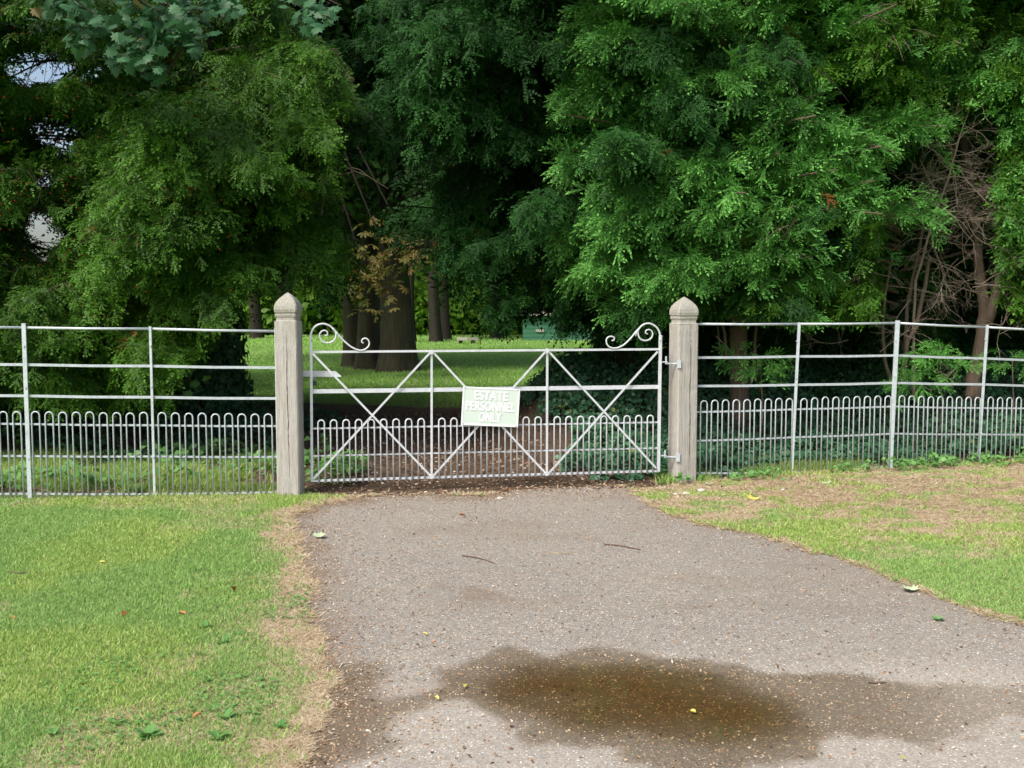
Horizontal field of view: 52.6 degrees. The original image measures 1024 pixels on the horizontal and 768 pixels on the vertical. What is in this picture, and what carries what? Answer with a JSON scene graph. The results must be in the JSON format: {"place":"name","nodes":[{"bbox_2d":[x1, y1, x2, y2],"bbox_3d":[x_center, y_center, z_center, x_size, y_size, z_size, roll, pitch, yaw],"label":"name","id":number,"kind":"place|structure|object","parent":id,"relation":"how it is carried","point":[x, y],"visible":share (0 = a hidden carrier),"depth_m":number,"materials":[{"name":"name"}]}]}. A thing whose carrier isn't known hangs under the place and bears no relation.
{"place":"outdoors","nodes":[
{"label":"outdoors","id":0,"kind":"place"},
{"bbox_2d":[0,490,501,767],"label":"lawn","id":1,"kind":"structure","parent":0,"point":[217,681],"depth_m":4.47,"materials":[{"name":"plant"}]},
{"bbox_2d":[44,727,58,733],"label":"weed","id":2,"kind":"object","parent":1,"relation":"on","point":[52,729],"visible":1,"depth_m":3.98,"materials":[{"name":"green plant"}]},
{"bbox_2d":[107,718,126,723],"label":"weed","id":3,"kind":"object","parent":1,"relation":"on","point":[111,721],"visible":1,"depth_m":4.08,"materials":[{"name":"green plant"}]},
{"bbox_2d":[135,723,163,738],"bbox_3d":[-1.390,1.322,3.950,0.086,0.041,0.096,4,6,41],"label":"weed","id":4,"kind":"object","parent":1,"relation":"on","point":[146,732],"visible":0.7,"depth_m":3.96,"materials":[{"name":"green plant"}]},
{"bbox_2d":[0,549,314,764],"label":"clover","id":5,"kind":"object","parent":1,"relation":"on","point":[171,710],"visible":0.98,"depth_m":4.30,"materials":[{"name":"green plant"}]},
{"bbox_2d":[201,619,211,626],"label":"weed","id":6,"kind":"object","parent":1,"relation":"on","point":[204,622],"visible":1,"depth_m":5.29,"materials":[{"name":"green plant"}]},
{"bbox_2d":[207,730,228,738],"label":"weed","id":7,"kind":"object","parent":1,"relation":"on","point":[214,733],"visible":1,"depth_m":3.94,"materials":[{"name":"green plant"}]},
{"bbox_2d":[216,634,230,642],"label":"weed","id":8,"kind":"object","parent":1,"relation":"on","point":[226,636],"visible":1,"depth_m":5.06,"materials":[{"name":"green plant"}]},
{"bbox_2d":[217,708,235,718],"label":"weed","id":9,"kind":"object","parent":1,"relation":"on","point":[228,712],"visible":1,"depth_m":4.13,"materials":[{"name":"green plant"}]},
{"bbox_2d":[275,718,288,726],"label":"weed","id":10,"kind":"object","parent":1,"relation":"on","point":[282,721],"visible":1,"depth_m":4.05,"materials":[{"name":"green plant"}]},
{"bbox_2d":[0,334,663,407],"bbox_3d":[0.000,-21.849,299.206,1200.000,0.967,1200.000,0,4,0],"label":"meadow","id":11,"kind":"structure","parent":0,"point":[317,341],"depth_m":25.92,"materials":[{"name":"green plant"}]},
{"bbox_2d":[0,0,171,399],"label":"evergreen tree","id":12,"kind":"object","parent":11,"relation":"on","point":[31,237],"visible":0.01,"depth_m":18.96,"materials":[{"name":"green plant"}]},
{"bbox_2d":[69,0,437,367],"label":"beech tree","id":13,"kind":"object","parent":11,"relation":"on","point":[350,323],"depth_m":26.67,"materials":[{"name":"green plant"}]},
{"bbox_2d":[248,290,264,338],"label":"lime tree","id":14,"kind":"object","parent":11,"relation":"on","point":[255,310],"depth_m":49.67,"materials":[{"name":"brown plant"}]},
{"bbox_2d":[99,0,442,323],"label":"chestnut tree","id":15,"kind":"object","parent":11,"relation":"on","point":[384,256],"visible":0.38,"depth_m":21.85,"materials":[{"name":"green plant"}]},
{"bbox_2d":[303,5,435,370],"bbox_3d":[-3.646,-8.245,27.303,12.468,15.733,8.302,0,4,0],"label":"beech tree","id":16,"kind":"object","parent":11,"relation":"on","point":[368,328],"depth_m":25.50,"materials":[{"name":"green plant"}]},
{"bbox_2d":[314,0,486,372],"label":"beech tree","id":17,"kind":"object","parent":11,"relation":"on","point":[397,330],"visible":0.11,"depth_m":24.43,"materials":[{"name":"brown plant"}]},
{"bbox_2d":[409,261,416,341],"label":"lime tree","id":18,"kind":"object","parent":11,"relation":"on","point":[412,284],"depth_m":45.71,"materials":[{"name":"brown plant"}]},
{"bbox_2d":[427,259,443,342],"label":"lime tree","id":19,"kind":"object","parent":11,"relation":"on","point":[435,332],"depth_m":45.67,"materials":[{"name":"brown plant"}]},
{"bbox_2d":[440,266,451,339],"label":"lime tree","id":20,"kind":"object","parent":11,"relation":"on","point":[445,323],"depth_m":47.73,"materials":[{"name":"brown plant"}]},
{"bbox_2d":[457,337,478,342],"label":"log bench","id":21,"kind":"object","parent":11,"relation":"on","point":[460,339],"visible":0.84,"depth_m":43.90,"materials":[{"name":"brown wood"}]},
{"bbox_2d":[489,276,504,338],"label":"lime tree","id":22,"kind":"object","parent":11,"relation":"on","point":[497,336],"depth_m":49.64,"materials":[{"name":"green plant"}]},
{"bbox_2d":[45,49,1003,335],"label":"wood","id":23,"kind":"object","parent":11,"relation":"on","point":[461,321],"visible":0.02,"depth_m":54.36,"materials":[{"name":"green plant"}]},
{"bbox_2d":[369,0,689,354],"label":"evergreen tree","id":24,"kind":"object","parent":11,"relation":"on","point":[424,224],"depth_m":16.17,"materials":[{"name":"green plant"}]},
{"bbox_2d":[521,310,593,340],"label":"shed","id":25,"kind":"structure","parent":11,"relation":"on","point":[531,332],"depth_m":46.93,"materials":[{"name":"wood"}]},
{"bbox_2d":[810,11,1023,365],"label":"evergreen tree","id":26,"kind":"object","parent":11,"relation":"on","point":[1017,339],"visible":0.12,"depth_m":14.23,"materials":[{"name":"green plant"}]},
{"bbox_2d":[6,17,926,260],"label":"sky","id":27,"kind":"structure","parent":0,"point":[40,229],"materials":[{"name":"white"}]},
{"bbox_2d":[0,361,1023,496],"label":"woodland floor","id":28,"kind":"structure","parent":0,"point":[352,409],"depth_m":11.87,"materials":[{"name":"green plant"}]},
{"bbox_2d":[0,0,175,423],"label":"yew tree","id":29,"kind":"object","parent":28,"relation":"on","point":[19,251],"visible":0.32,"depth_m":11.41,"materials":[{"name":"green plant"}]},
{"bbox_2d":[39,379,153,443],"bbox_3d":[-4.345,0.381,11.008,1.190,0.928,0.455,0,4,0],"label":"sycamore seedling","id":30,"kind":"object","parent":28,"relation":"on","point":[114,414],"visible":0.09,"depth_m":11.07,"materials":[{"name":"green plant"}]},
{"bbox_2d":[0,323,277,498],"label":"railing fence","id":31,"kind":"object","parent":28,"relation":"on","point":[26,395],"visible":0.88,"depth_m":8.80,"materials":[{"name":"metal"}]},
{"bbox_2d":[0,430,329,491],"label":"weeds","id":32,"kind":"object","parent":28,"relation":"on","point":[64,469],"visible":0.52,"depth_m":9.81,"materials":[{"name":"green plant"}]},
{"bbox_2d":[0,398,341,464],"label":"ivy","id":33,"kind":"object","parent":28,"relation":"on","point":[263,411],"visible":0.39,"depth_m":12.40,"materials":[{"name":"green plant"}]},
{"bbox_2d":[143,368,211,447],"bbox_3d":[-3.808,0.309,11.255,1.047,1.036,0.322,0,4,0],"label":"sycamore seedling","id":34,"kind":"object","parent":28,"relation":"on","point":[195,383],"visible":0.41,"depth_m":11.26,"materials":[{"name":"green plant"}]},
{"bbox_2d":[24,0,341,89],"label":"sycamore tree","id":35,"kind":"object","parent":28,"relation":"on","point":[156,38],"visible":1,"depth_m":8.93,"materials":[{"name":"green plant"}]},
{"bbox_2d":[0,0,387,445],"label":"yew tree","id":36,"kind":"object","parent":28,"relation":"on","point":[206,190],"visible":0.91,"depth_m":10.49,"materials":[{"name":"green plant"}]},
{"bbox_2d":[274,292,341,495],"bbox_3d":[-1.760,0.159,8.979,0.555,1.899,0.267,-1,4,-8],"label":"gate post","id":37,"kind":"object","parent":28,"relation":"on","point":[290,373],"visible":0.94,"depth_m":8.85,"materials":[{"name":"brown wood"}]},
{"bbox_2d":[305,449,370,484],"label":"weeds","id":38,"kind":"object","parent":28,"relation":"on","point":[340,465],"visible":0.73,"depth_m":9.55,"materials":[{"name":"green plant"}]},
{"bbox_2d":[0,446,876,492],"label":"grass","id":39,"kind":"structure","parent":28,"relation":"on","point":[663,478],"depth_m":9.81,"materials":[{"name":"green plant"}]},
{"bbox_2d":[0,454,1023,499],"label":"grass","id":40,"kind":"structure","parent":28,"relation":"on","point":[745,477],"depth_m":9.04,"materials":[{"name":"green plant"}]},
{"bbox_2d":[309,0,1016,376],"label":"yew tree","id":41,"kind":"object","parent":28,"relation":"on","point":[467,76],"visible":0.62,"depth_m":10.89,"materials":[{"name":"green plant"}]},
{"bbox_2d":[664,297,698,481],"bbox_3d":[1.540,0.113,9.597,0.312,1.836,0.222,-1,5,-17],"label":"gate post","id":42,"kind":"object","parent":28,"relation":"on","point":[683,384],"visible":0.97,"depth_m":9.53,"materials":[{"name":"brown wood"}]},
{"bbox_2d":[310,322,667,482],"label":"gate","id":43,"kind":"structure","parent":42,"relation":"attached to","point":[431,389],"depth_m":9.24,"materials":[{"name":"grey metal"}]},
{"bbox_2d":[461,386,519,426],"bbox_3d":[-0.190,0.203,9.197,0.531,0.372,0.012,-1,4,-9],"label":"sign","id":44,"kind":"object","parent":43,"relation":"attached to","point":[484,406],"visible":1,"depth_m":9.19,"materials":[{"name":"metal"}]},
{"bbox_2d":[711,341,767,448],"bbox_3d":[2.305,0.208,10.591,0.560,1.296,0.502,2,5,28],"label":"cypress shoot","id":45,"kind":"object","parent":28,"relation":"on","point":[734,362],"visible":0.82,"depth_m":10.60,"materials":[{"name":"green plant"}]},
{"bbox_2d":[538,0,985,431],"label":"cypress tree","id":46,"kind":"object","parent":28,"relation":"on","point":[646,252],"visible":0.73,"depth_m":10.25,"materials":[{"name":"green plant"}]},
{"bbox_2d":[736,347,801,456],"bbox_3d":[2.582,0.236,10.522,0.656,1.238,0.522,-3,5,-31],"label":"cypress shoot","id":47,"kind":"object","parent":28,"relation":"on","point":[752,375],"visible":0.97,"depth_m":10.51,"materials":[{"name":"green plant"}]},
{"bbox_2d":[519,343,1023,480],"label":"ivy","id":48,"kind":"object","parent":28,"relation":"on","point":[582,367],"visible":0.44,"depth_m":11.97,"materials":[{"name":"green plant"}]},
{"bbox_2d":[541,0,1022,409],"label":"evergreen tree","id":49,"kind":"object","parent":28,"relation":"on","point":[784,340],"visible":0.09,"depth_m":13.06,"materials":[{"name":"green plant"}]},
{"bbox_2d":[582,0,1023,404],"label":"yew tree","id":50,"kind":"object","parent":28,"relation":"on","point":[864,294],"visible":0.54,"depth_m":10.79,"materials":[{"name":"green plant"}]},
{"bbox_2d":[674,446,1023,481],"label":"ivy","id":51,"kind":"object","parent":28,"relation":"on","point":[900,462],"visible":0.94,"depth_m":9.97,"materials":[{"name":"green plant"}]},
{"bbox_2d":[696,320,1023,478],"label":"railing fence","id":52,"kind":"object","parent":28,"relation":"on","point":[895,355],"visible":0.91,"depth_m":10.00,"materials":[{"name":"metal"}]},
{"bbox_2d":[879,358,961,451],"bbox_3d":[4.197,0.284,10.596,0.891,1.106,0.637,0,4,0],"label":"cypress shoot","id":53,"kind":"object","parent":28,"relation":"on","point":[914,375],"visible":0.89,"depth_m":10.55,"materials":[{"name":"green plant"}]},
{"bbox_2d":[851,0,1023,311],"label":"cypress tree","id":54,"kind":"object","parent":28,"relation":"on","point":[1000,105],"visible":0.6,"depth_m":10.85,"materials":[{"name":"green plant"}]},
{"bbox_2d":[898,339,988,447],"bbox_3d":[4.431,0.172,10.740,0.929,1.303,0.707,0,4,0],"label":"cypress shoot","id":55,"kind":"object","parent":28,"relation":"on","point":[940,352],"visible":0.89,"depth_m":10.64,"materials":[{"name":"green plant"}]},
{"bbox_2d":[882,94,1017,399],"bbox_3d":[4.620,-1.412,10.946,1.583,3.208,0.709,0,4,0],"label":"dead sapling","id":56,"kind":"object","parent":28,"relation":"on","point":[915,283],"visible":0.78,"depth_m":11.00,"materials":[{"name":"brown wood"}]},
{"bbox_2d":[975,347,1023,454],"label":"cypress shoot","id":57,"kind":"object","parent":28,"relation":"on","point":[1005,363],"visible":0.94,"depth_m":10.90,"materials":[{"name":"green plant"}]},
{"bbox_2d":[291,484,1023,767],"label":"driveway","id":58,"kind":"structure","parent":0,"point":[975,708],"depth_m":4.96,"materials":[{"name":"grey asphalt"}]},
{"bbox_2d":[312,532,324,536],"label":"fallen leaf","id":59,"kind":"object","parent":58,"relation":"on","point":[318,534],"visible":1,"depth_m":7.31,"materials":[{"name":"beige plant"}]},
{"bbox_2d":[462,555,493,562],"bbox_3d":[-0.212,1.131,6.697,0.294,0.009,0.033,4,6,43],"label":"twig","id":60,"kind":"object","parent":58,"relation":"on","point":[478,558],"visible":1,"depth_m":6.72,"materials":[{"name":"wood"}]},
{"bbox_2d":[604,543,639,549],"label":"twig","id":61,"kind":"object","parent":58,"relation":"on","point":[621,546],"visible":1,"depth_m":7.06,"materials":[{"name":"brown wood"}]},
{"bbox_2d":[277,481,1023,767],"bbox_3d":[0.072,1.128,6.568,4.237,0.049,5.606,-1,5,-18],"label":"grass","id":62,"kind":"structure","parent":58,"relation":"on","point":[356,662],"depth_m":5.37,"materials":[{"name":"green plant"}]},
{"bbox_2d":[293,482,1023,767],"bbox_3d":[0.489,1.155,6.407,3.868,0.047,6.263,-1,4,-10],"label":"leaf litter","id":63,"kind":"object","parent":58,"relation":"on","point":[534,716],"visible":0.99,"depth_m":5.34,"materials":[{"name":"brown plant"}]},
{"bbox_2d":[901,585,918,589],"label":"fallen leaf","id":64,"kind":"object","parent":58,"relation":"on","point":[913,587],"visible":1,"depth_m":5.97,"materials":[{"name":"yellow plant"}]},
{"bbox_2d":[931,615,943,619],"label":"leaf","id":65,"kind":"object","parent":58,"relation":"on","point":[937,617],"visible":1,"depth_m":5.41,"materials":[{"name":"green plant"}]},
{"bbox_2d":[627,459,1023,626],"bbox_3d":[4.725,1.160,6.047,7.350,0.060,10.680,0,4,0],"label":"lawn","id":66,"kind":"structure","parent":0,"point":[891,518],"depth_m":8.17,"materials":[{"name":"plant"}]},
{"bbox_2d":[747,494,758,499],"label":"fallen leaf","id":67,"kind":"object","parent":66,"relation":"on","point":[749,496],"visible":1,"depth_m":8.71,"materials":[{"name":"yellow plant"}]},
{"bbox_2d":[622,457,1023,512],"bbox_3d":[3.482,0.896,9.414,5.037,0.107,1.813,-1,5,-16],"label":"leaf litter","id":68,"kind":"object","parent":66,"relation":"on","point":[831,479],"visible":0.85,"depth_m":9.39,"materials":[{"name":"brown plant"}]}
]}

